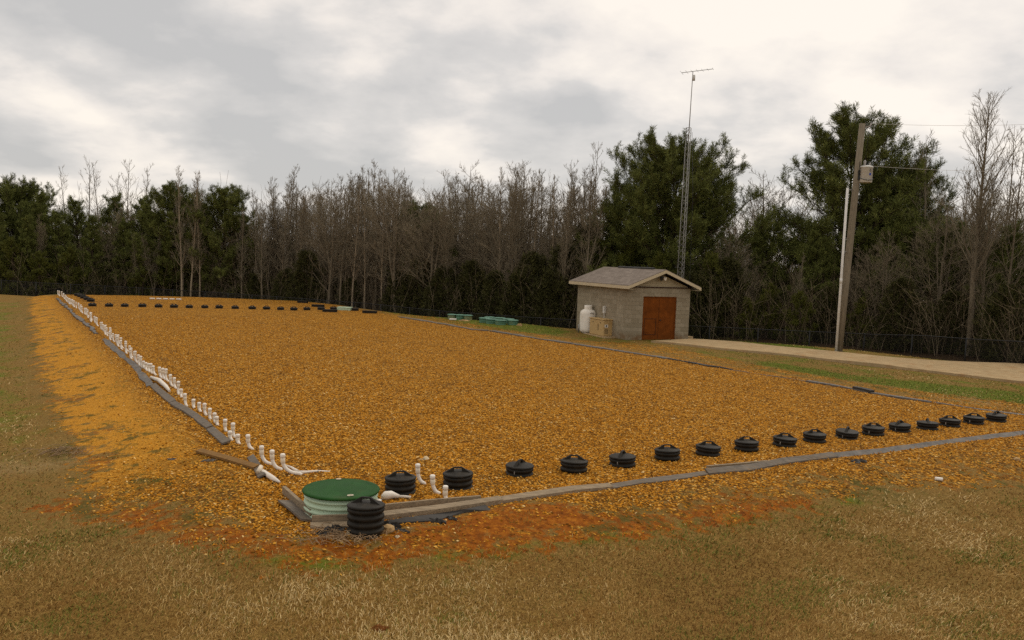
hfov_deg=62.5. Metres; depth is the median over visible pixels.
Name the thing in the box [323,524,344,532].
liner scrap
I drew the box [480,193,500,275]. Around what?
bare tree
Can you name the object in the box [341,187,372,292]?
bare tree
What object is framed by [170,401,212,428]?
edging strip
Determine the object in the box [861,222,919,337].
pine tree
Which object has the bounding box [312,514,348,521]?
edging board
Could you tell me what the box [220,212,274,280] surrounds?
bare tree
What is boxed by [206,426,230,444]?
edging strip
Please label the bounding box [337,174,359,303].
bare tree
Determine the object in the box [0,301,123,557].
bank grass
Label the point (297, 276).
cedar tree
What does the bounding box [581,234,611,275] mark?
young pine
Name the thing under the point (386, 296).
cedar tree
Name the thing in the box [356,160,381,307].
bare tree
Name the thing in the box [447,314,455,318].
access tank
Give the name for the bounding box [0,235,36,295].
young pine
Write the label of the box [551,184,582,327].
bare tree
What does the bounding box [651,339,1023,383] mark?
driveway
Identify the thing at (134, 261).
bare tree
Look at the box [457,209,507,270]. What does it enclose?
bare tree
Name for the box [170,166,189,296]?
bare tree
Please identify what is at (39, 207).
pine tree
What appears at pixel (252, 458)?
edging strip
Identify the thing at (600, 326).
generator
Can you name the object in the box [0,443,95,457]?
dead straw
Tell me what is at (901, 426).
riser pot
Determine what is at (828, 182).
pine tree
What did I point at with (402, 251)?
bare tree
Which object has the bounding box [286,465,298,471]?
feed pipe
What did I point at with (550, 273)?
cedar tree
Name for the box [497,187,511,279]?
bare tree
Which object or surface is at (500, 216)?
bare tree
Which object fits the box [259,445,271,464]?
vent pipe
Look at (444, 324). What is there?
edging liner
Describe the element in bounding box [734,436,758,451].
riser pot
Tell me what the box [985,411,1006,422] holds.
riser pot
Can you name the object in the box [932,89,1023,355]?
bare tree
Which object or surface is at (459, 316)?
access tank
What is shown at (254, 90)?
sky
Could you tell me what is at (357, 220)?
bare tree
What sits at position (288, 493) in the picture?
edging board
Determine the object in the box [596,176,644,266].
pine tree
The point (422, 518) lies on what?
liner flap
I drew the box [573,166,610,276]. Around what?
bare tree
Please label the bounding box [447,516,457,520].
liner scrap
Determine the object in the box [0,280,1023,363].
chain link fence
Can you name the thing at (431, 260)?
bare tree
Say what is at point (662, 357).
edging liner
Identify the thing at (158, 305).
riser pot
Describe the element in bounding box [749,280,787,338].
young pine
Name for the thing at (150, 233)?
pine tree
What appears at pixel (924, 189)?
bare tree
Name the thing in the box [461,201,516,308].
bare tree
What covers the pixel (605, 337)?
equipment pad
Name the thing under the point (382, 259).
bare tree
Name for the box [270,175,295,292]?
bare tree
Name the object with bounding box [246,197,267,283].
bare tree
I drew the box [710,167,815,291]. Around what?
bare tree
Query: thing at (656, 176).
pine tree
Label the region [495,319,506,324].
access tank
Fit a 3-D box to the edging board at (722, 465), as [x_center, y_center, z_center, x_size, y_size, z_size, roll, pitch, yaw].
[4.067,2.618,15.173,1.386,0.092,0.064,0,5,-26]
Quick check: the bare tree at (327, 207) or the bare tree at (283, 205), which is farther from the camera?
the bare tree at (327, 207)
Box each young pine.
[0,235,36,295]
[22,250,56,295]
[49,245,88,294]
[125,250,159,295]
[146,237,190,296]
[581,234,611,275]
[607,237,648,266]
[641,249,684,276]
[689,250,737,335]
[734,296,760,338]
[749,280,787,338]
[844,296,874,346]
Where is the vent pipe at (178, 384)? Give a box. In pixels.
[177,381,179,394]
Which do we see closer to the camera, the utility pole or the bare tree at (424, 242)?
the utility pole
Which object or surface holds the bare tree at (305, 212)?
on the ground at (44, 314)
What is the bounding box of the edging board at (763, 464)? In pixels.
[705,452,837,474]
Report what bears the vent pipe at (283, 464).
on the gravel bed
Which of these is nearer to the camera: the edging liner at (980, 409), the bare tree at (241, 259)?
the edging liner at (980, 409)
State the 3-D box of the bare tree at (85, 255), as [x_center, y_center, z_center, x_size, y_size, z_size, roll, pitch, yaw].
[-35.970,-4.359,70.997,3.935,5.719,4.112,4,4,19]
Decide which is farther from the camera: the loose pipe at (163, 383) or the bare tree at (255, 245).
the bare tree at (255, 245)
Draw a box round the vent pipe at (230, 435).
[228,430,232,439]
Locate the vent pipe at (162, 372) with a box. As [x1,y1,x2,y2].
[161,368,164,379]
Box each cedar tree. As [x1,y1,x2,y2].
[85,269,115,294]
[242,273,270,299]
[258,240,284,295]
[264,268,303,299]
[283,249,335,303]
[323,234,362,296]
[333,252,389,299]
[335,277,368,308]
[378,269,417,314]
[392,256,445,315]
[418,264,474,316]
[443,259,496,319]
[472,269,510,319]
[493,272,530,322]
[495,251,558,325]
[518,268,575,327]
[524,242,589,327]
[571,222,614,324]
[684,269,729,338]
[688,256,764,336]
[809,285,858,343]
[858,275,933,352]
[916,289,978,354]
[954,283,1023,362]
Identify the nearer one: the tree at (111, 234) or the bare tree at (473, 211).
the bare tree at (473, 211)
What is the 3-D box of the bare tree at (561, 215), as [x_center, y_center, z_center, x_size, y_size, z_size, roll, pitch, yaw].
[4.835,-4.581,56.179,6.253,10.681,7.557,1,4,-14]
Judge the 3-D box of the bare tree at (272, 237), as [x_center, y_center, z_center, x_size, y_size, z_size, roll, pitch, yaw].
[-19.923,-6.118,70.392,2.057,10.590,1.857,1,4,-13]
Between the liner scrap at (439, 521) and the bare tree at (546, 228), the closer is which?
the liner scrap at (439, 521)
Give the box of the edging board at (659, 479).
[611,471,707,488]
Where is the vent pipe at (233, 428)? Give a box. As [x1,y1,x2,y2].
[231,422,235,437]
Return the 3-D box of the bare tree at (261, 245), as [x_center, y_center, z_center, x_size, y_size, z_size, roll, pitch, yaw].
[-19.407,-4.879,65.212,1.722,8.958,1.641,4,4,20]
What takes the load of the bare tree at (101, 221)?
on the ground at (44, 314)
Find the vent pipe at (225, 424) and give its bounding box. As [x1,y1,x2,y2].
[223,419,227,430]
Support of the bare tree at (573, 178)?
on the ground at (44, 314)
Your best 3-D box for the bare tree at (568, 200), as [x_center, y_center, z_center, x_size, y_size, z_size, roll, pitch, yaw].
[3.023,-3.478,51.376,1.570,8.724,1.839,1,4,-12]
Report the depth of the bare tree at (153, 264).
67.89 m
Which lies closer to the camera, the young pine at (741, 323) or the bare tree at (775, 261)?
the young pine at (741, 323)
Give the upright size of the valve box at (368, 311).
0.160 m
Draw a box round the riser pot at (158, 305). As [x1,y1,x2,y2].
[155,303,162,307]
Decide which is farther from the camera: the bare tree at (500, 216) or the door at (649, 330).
the bare tree at (500, 216)
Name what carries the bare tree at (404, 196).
on the ground at (44, 314)
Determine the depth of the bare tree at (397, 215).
61.23 m
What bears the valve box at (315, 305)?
on the gravel bed
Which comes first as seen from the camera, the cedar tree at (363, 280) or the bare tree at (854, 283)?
the bare tree at (854, 283)
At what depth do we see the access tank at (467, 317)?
48.42 m
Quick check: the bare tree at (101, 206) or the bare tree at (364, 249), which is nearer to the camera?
the bare tree at (364, 249)
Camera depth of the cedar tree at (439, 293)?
55.73 m
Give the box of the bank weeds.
[32,313,1022,557]
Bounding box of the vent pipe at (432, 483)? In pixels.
[430,474,440,493]
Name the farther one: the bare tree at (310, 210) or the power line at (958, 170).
the bare tree at (310, 210)
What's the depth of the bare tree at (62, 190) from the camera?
76.49 m
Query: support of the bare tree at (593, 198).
on the ground at (44, 314)
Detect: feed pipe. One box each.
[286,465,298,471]
[298,470,329,473]
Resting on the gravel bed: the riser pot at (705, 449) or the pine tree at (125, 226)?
the riser pot at (705, 449)
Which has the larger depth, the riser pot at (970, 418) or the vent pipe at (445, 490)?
the riser pot at (970, 418)
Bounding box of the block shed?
[569,266,700,339]
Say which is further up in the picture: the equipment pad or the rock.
the equipment pad
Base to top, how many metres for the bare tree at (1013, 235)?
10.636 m
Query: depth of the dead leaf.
8.90 m
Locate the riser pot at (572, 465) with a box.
[560,455,587,473]
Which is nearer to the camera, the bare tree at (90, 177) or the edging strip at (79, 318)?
the edging strip at (79, 318)
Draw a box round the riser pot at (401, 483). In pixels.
[384,470,415,494]
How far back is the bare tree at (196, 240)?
66.52 m
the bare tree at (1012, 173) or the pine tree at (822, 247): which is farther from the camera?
the pine tree at (822, 247)
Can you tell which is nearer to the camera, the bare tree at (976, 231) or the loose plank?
the loose plank
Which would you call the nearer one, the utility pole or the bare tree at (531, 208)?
the utility pole
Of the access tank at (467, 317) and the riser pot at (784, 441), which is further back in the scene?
the access tank at (467, 317)
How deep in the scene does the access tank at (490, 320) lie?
46.07 m
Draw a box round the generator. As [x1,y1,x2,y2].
[589,317,612,335]
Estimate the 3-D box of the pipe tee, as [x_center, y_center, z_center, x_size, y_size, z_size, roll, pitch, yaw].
[-4.035,2.390,13.475,0.070,0.132,0.162,3,4,7]
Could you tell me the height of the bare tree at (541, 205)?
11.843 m
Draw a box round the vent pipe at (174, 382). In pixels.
[173,377,176,388]
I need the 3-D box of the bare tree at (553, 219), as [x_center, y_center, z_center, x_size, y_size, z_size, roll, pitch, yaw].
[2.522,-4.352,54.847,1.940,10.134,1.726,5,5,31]
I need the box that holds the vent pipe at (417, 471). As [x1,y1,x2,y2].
[415,463,425,483]
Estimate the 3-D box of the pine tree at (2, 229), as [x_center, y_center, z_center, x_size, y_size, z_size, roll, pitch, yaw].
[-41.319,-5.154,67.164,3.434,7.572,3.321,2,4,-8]
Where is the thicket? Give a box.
[1,238,1023,362]
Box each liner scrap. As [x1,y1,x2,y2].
[201,459,216,461]
[315,530,329,535]
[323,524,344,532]
[384,521,400,527]
[395,527,409,533]
[429,518,445,523]
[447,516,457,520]
[850,459,866,462]
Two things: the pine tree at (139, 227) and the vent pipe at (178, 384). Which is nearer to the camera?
the vent pipe at (178, 384)
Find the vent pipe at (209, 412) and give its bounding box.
[208,408,211,418]
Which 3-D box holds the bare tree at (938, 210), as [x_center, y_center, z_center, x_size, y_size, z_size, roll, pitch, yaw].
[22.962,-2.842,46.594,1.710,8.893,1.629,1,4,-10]
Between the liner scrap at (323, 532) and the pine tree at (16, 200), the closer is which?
the liner scrap at (323, 532)
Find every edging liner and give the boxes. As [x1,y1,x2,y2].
[400,317,488,330]
[490,330,572,343]
[570,343,668,358]
[667,358,732,369]
[728,369,803,380]
[805,380,931,402]
[835,431,1023,456]
[936,402,1023,415]
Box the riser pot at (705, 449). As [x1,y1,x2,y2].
[695,441,720,456]
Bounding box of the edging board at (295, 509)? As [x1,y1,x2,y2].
[278,500,311,521]
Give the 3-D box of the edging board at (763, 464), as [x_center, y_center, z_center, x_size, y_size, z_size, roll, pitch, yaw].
[4.844,2.631,15.483,3.384,0.106,0.235,0,5,-32]
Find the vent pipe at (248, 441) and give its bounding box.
[246,434,253,449]
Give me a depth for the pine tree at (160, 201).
68.54 m
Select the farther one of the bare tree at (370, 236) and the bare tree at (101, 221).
the bare tree at (101, 221)
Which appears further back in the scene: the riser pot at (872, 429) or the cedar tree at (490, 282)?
the cedar tree at (490, 282)
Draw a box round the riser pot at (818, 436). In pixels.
[803,429,826,443]
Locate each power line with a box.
[872,123,1023,125]
[877,166,1023,171]
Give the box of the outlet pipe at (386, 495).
[381,491,410,499]
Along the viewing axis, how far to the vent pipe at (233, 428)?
16.03 m
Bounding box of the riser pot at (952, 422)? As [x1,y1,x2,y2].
[939,415,960,427]
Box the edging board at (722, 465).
[706,460,767,467]
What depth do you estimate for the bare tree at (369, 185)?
73.80 m
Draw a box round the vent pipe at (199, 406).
[197,402,201,411]
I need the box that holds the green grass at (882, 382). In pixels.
[379,311,1023,404]
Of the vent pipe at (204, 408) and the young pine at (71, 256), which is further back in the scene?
the young pine at (71, 256)
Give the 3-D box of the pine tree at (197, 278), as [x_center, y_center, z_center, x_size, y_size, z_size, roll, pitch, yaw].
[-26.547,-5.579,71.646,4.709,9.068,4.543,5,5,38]
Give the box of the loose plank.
[195,448,258,468]
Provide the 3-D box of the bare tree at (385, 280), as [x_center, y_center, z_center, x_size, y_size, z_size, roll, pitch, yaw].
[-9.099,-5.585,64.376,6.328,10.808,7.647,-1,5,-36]
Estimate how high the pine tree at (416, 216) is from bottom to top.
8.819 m
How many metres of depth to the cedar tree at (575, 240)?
54.32 m
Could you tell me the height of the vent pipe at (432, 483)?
0.334 m
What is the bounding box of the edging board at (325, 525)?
[310,521,347,528]
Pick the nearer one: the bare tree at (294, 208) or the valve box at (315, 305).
the valve box at (315, 305)
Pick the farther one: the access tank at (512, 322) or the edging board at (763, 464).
the access tank at (512, 322)
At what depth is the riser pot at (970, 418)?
20.52 m
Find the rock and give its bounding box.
[384,524,394,532]
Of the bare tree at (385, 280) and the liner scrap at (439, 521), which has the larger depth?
the bare tree at (385, 280)
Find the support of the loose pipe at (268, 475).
on the gravel bed
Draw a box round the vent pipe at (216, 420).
[215,416,218,425]
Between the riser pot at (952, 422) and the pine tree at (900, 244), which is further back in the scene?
the pine tree at (900, 244)
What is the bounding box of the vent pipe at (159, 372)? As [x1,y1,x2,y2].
[158,367,161,377]
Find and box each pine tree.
[0,172,68,288]
[0,213,15,286]
[5,214,49,294]
[14,191,58,293]
[38,210,83,294]
[57,194,106,294]
[72,214,115,293]
[80,191,135,292]
[109,217,139,294]
[113,194,151,295]
[119,179,213,290]
[134,210,169,295]
[173,182,272,297]
[179,204,221,297]
[216,214,263,298]
[380,199,460,294]
[574,125,777,306]
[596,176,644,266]
[736,214,793,332]
[758,100,941,309]
[786,219,840,335]
[830,155,959,299]
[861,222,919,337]
[875,213,1021,339]
[876,196,993,341]
[963,217,1023,352]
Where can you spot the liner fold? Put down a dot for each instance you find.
(863, 389)
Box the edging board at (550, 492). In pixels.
[499,483,612,502]
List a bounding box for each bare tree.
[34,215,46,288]
[51,168,75,236]
[73,236,106,283]
[76,155,100,234]
[78,205,109,255]
[84,160,108,231]
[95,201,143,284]
[99,160,141,293]
[126,232,142,294]
[129,163,153,230]
[140,227,161,295]
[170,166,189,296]
[175,201,190,296]
[179,170,205,296]
[187,176,209,296]
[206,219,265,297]
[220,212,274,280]
[234,204,249,297]
[244,190,321,273]
[245,173,334,276]
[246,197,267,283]
[248,190,259,250]
[255,199,271,298]
[260,191,278,297]
[263,185,282,292]
[264,164,299,298]
[264,195,287,295]
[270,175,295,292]
[277,197,352,300]
[284,182,292,248]
[287,196,311,296]
[291,180,337,288]
[291,199,308,297]
[298,184,367,303]
[299,179,357,299]
[303,191,312,249]
[312,188,332,281]
[320,182,329,276]
[327,173,357,302]
[331,173,354,304]
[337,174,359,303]
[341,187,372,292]
[344,173,367,303]
[346,182,365,306]
[347,164,369,303]
[347,170,415,302]
[348,168,438,312]
[350,177,430,304]
[353,190,375,308]
[354,168,374,301]
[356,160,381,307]
[360,180,425,302]
[362,168,393,308]
[362,185,376,273]
[373,192,392,305]
[376,202,464,312]
[380,194,465,315]
[388,175,412,255]
[391,183,410,273]
[392,191,476,308]
[418,170,490,273]
[423,176,486,262]
[425,159,505,301]
[431,194,452,311]
[433,200,458,315]
[440,159,553,282]
[449,173,483,277]
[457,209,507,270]
[459,176,497,297]
[460,184,481,307]
[460,194,527,277]
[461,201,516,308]
[462,178,478,293]
[466,162,565,275]
[474,178,489,269]
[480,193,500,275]
[486,167,516,293]
[492,171,531,280]
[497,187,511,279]
[502,163,528,268]
[506,187,576,275]
[508,175,531,262]
[514,171,545,300]
[518,174,544,249]
[525,169,547,282]
[532,169,548,250]
[535,188,553,252]
[539,170,615,268]
[540,175,562,272]
[542,181,565,259]
[550,169,584,313]
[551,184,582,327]
[554,191,576,314]
[559,141,611,227]
[565,168,584,319]
[571,168,594,261]
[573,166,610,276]
[587,177,599,261]
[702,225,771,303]
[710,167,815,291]
[742,258,758,316]
[748,235,792,322]
[780,230,793,324]
[789,254,805,333]
[828,266,861,312]
[847,254,864,332]
[849,230,933,346]
[901,129,939,337]
[909,146,937,249]
[916,187,946,289]
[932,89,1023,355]
[953,164,1002,331]
[953,170,975,339]
[953,180,1023,290]
[961,186,1009,354]
[981,136,1023,353]
[983,126,1023,276]
[989,201,1023,283]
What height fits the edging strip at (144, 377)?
0.085 m
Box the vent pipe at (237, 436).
[235,434,239,443]
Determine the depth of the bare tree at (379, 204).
62.45 m
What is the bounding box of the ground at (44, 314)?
[0,288,1023,639]
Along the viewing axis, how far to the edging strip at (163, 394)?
20.20 m
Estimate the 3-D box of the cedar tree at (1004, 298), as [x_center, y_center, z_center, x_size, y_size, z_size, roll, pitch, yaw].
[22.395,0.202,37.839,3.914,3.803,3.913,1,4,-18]
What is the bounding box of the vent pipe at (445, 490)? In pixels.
[443,485,447,497]
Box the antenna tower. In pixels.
[677,69,713,277]
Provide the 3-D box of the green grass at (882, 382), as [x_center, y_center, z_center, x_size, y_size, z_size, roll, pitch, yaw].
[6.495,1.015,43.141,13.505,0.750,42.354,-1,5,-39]
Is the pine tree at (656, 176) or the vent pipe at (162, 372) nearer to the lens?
the vent pipe at (162, 372)
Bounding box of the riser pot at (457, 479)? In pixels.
[443,467,472,489]
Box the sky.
[0,0,1023,262]
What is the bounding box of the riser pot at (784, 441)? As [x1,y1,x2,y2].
[772,433,796,447]
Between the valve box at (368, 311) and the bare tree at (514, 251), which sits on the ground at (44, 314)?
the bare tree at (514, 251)
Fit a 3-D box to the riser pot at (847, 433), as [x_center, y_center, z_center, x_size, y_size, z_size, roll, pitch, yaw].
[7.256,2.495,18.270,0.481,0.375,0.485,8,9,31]
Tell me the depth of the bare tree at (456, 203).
69.13 m
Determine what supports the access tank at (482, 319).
on the ground at (44, 314)
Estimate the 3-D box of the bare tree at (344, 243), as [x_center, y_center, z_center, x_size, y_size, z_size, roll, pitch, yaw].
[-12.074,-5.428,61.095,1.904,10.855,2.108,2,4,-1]
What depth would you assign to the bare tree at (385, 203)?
68.79 m
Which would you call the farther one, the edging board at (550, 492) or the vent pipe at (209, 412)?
the vent pipe at (209, 412)
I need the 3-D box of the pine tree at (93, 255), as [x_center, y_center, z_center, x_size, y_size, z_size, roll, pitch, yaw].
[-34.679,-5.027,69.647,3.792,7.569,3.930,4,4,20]
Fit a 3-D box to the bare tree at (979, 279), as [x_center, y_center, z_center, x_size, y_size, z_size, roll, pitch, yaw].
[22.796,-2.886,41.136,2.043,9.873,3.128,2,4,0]
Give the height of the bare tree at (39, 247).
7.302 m
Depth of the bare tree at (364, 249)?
60.54 m
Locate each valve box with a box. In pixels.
[311,304,323,306]
[322,309,337,311]
[362,310,376,313]
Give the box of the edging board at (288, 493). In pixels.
[282,486,311,515]
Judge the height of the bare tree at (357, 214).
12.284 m
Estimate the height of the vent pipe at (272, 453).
0.375 m
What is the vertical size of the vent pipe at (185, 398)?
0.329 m
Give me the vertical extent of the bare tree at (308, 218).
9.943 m
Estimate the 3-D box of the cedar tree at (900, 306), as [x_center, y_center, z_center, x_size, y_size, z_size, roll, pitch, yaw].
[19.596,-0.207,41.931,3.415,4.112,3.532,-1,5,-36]
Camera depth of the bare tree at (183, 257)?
68.38 m
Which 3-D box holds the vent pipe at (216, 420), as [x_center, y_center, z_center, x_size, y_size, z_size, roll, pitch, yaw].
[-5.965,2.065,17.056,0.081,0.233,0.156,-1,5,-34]
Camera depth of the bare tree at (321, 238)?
65.14 m
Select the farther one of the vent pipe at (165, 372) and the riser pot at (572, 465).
the vent pipe at (165, 372)
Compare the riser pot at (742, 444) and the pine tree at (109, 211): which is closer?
the riser pot at (742, 444)
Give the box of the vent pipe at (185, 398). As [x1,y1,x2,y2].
[183,393,187,405]
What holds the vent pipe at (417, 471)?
on the gravel bed
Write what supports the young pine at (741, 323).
on the ground at (44, 314)
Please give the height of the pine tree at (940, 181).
11.250 m
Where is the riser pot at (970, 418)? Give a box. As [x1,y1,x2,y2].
[963,413,984,424]
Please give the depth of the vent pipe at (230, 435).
15.79 m
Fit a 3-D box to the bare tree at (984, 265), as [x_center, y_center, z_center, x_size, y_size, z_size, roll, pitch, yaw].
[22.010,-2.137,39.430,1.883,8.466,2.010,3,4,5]
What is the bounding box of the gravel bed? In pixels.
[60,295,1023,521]
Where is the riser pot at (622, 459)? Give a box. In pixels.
[609,450,635,467]
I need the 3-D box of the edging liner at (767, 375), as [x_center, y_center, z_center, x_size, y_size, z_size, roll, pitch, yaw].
[8.562,1.867,28.358,0.125,0.051,3.102,-1,5,-40]
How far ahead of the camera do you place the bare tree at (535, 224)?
55.62 m
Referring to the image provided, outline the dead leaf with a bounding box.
[371,624,388,631]
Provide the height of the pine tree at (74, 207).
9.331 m
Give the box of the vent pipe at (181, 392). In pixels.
[179,389,182,396]
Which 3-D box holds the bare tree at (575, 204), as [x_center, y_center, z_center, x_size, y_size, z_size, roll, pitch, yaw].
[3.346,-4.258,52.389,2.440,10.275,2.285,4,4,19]
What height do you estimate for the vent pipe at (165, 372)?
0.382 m
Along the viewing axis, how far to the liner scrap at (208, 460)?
14.29 m
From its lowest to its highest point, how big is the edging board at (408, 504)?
0.120 m
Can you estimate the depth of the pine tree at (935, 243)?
44.98 m
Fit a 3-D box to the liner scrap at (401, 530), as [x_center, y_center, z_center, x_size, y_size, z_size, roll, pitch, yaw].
[-1.463,2.758,11.085,0.294,0.043,0.083,4,5,26]
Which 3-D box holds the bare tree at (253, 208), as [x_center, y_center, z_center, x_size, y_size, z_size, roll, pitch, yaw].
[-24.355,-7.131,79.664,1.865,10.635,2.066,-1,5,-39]
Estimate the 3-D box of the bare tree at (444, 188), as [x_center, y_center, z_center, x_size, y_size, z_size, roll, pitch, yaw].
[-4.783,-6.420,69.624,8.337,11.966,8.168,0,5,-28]
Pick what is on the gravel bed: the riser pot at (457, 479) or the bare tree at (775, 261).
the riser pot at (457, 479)
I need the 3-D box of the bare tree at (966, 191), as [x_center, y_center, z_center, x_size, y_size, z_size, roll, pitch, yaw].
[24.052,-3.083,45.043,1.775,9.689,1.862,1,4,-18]
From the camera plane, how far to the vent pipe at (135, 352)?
25.44 m
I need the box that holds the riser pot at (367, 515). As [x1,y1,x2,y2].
[347,496,384,539]
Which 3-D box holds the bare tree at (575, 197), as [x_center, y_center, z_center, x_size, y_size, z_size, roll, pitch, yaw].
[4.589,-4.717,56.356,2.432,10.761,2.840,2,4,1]
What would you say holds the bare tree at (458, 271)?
on the ground at (44, 314)
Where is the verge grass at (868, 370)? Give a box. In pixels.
[453,320,1023,411]
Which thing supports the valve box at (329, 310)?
on the gravel bed
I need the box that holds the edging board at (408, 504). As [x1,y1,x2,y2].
[384,495,480,510]
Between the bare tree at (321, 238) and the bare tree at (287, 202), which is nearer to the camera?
the bare tree at (321, 238)
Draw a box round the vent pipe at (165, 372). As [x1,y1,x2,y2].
[164,368,168,380]
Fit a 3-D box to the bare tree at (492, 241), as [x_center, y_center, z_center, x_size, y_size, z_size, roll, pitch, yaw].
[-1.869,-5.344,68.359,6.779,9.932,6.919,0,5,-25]
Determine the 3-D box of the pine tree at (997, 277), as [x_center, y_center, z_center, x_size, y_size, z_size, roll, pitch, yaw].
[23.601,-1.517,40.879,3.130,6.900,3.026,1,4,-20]
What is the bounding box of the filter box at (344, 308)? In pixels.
[337,306,352,310]
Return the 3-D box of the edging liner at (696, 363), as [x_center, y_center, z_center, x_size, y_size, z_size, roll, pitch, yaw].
[6.807,1.606,30.784,0.260,0.073,3.132,0,5,-32]
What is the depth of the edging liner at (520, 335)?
38.91 m
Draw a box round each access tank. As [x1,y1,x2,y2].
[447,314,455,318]
[456,314,463,319]
[463,315,472,319]
[479,317,487,322]
[486,318,495,323]
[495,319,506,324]
[507,319,518,324]
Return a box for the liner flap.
[384,505,490,523]
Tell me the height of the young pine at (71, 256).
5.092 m
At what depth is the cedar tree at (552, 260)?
51.59 m
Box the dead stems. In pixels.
[276,518,411,546]
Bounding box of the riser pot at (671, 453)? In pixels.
[654,444,679,461]
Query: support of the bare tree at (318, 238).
on the ground at (44, 314)
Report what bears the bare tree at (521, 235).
on the ground at (44, 314)
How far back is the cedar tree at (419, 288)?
57.54 m
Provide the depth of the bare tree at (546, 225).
65.58 m
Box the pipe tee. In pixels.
[256,465,262,473]
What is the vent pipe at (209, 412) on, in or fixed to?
on the gravel bed
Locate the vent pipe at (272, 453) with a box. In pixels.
[269,449,282,469]
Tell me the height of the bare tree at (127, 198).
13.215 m
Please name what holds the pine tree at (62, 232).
on the ground at (44, 314)
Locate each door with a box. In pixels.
[642,297,658,339]
[658,298,674,339]
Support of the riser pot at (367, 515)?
on the ground at (44, 314)
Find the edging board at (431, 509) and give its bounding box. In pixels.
[383,496,502,519]
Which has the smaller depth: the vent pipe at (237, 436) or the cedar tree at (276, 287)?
the vent pipe at (237, 436)
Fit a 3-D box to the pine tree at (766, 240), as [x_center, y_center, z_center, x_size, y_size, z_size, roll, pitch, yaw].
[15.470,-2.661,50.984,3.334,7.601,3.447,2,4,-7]
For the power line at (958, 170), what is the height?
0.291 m
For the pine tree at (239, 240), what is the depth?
69.08 m
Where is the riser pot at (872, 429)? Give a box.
[862,422,884,436]
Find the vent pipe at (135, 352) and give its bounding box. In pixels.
[133,351,137,363]
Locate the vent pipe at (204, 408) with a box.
[202,403,207,415]
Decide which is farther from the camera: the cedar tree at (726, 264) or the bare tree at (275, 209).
the bare tree at (275, 209)
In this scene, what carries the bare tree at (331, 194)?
on the ground at (44, 314)
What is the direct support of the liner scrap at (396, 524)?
on the ground at (44, 314)
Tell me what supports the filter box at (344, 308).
on the gravel bed
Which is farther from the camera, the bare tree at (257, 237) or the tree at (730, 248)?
the bare tree at (257, 237)
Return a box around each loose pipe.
[150,376,170,391]
[261,469,280,482]
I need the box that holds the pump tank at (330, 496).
[302,478,381,517]
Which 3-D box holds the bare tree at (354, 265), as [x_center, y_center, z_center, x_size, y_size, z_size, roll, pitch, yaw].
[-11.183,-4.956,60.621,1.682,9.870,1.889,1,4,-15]
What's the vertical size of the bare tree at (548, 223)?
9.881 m
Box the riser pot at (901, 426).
[888,420,910,432]
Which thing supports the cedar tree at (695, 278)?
on the ground at (44, 314)
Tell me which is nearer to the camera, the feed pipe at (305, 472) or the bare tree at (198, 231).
the feed pipe at (305, 472)
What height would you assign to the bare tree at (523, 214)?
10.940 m
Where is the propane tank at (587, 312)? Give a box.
[578,305,595,332]
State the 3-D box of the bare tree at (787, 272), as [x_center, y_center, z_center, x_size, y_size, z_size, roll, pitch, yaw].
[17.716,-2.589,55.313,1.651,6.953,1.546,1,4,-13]
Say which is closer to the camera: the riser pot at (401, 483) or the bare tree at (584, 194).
the riser pot at (401, 483)
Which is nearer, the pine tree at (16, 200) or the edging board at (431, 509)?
the edging board at (431, 509)
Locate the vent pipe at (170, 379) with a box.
[169,374,172,386]
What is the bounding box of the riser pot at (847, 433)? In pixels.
[835,426,858,439]
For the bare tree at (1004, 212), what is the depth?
47.57 m
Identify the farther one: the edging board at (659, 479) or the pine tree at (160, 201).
the pine tree at (160, 201)
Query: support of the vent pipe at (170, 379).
on the gravel bed
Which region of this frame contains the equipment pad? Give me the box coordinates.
[584,333,615,338]
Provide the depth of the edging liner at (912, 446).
17.75 m
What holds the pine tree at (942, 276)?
on the ground at (44, 314)
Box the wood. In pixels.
[7,170,1023,323]
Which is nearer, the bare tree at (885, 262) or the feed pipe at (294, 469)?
the feed pipe at (294, 469)
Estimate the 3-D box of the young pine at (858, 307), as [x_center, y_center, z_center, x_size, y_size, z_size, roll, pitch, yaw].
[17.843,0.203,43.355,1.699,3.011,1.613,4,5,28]
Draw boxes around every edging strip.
[56,298,97,333]
[102,338,152,386]
[150,383,175,402]
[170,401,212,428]
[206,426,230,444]
[247,454,264,478]
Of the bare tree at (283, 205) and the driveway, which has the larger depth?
the bare tree at (283, 205)
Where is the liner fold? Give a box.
[852,386,874,392]
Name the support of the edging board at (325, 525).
on the ground at (44, 314)
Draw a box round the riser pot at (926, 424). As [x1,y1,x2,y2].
[916,418,938,430]
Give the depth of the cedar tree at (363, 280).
76.53 m
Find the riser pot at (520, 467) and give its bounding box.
[505,459,533,476]
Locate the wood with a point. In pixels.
(740, 232)
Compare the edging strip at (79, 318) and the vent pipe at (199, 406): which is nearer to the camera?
the vent pipe at (199, 406)
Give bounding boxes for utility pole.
[835,123,873,351]
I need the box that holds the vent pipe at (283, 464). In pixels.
[280,453,301,474]

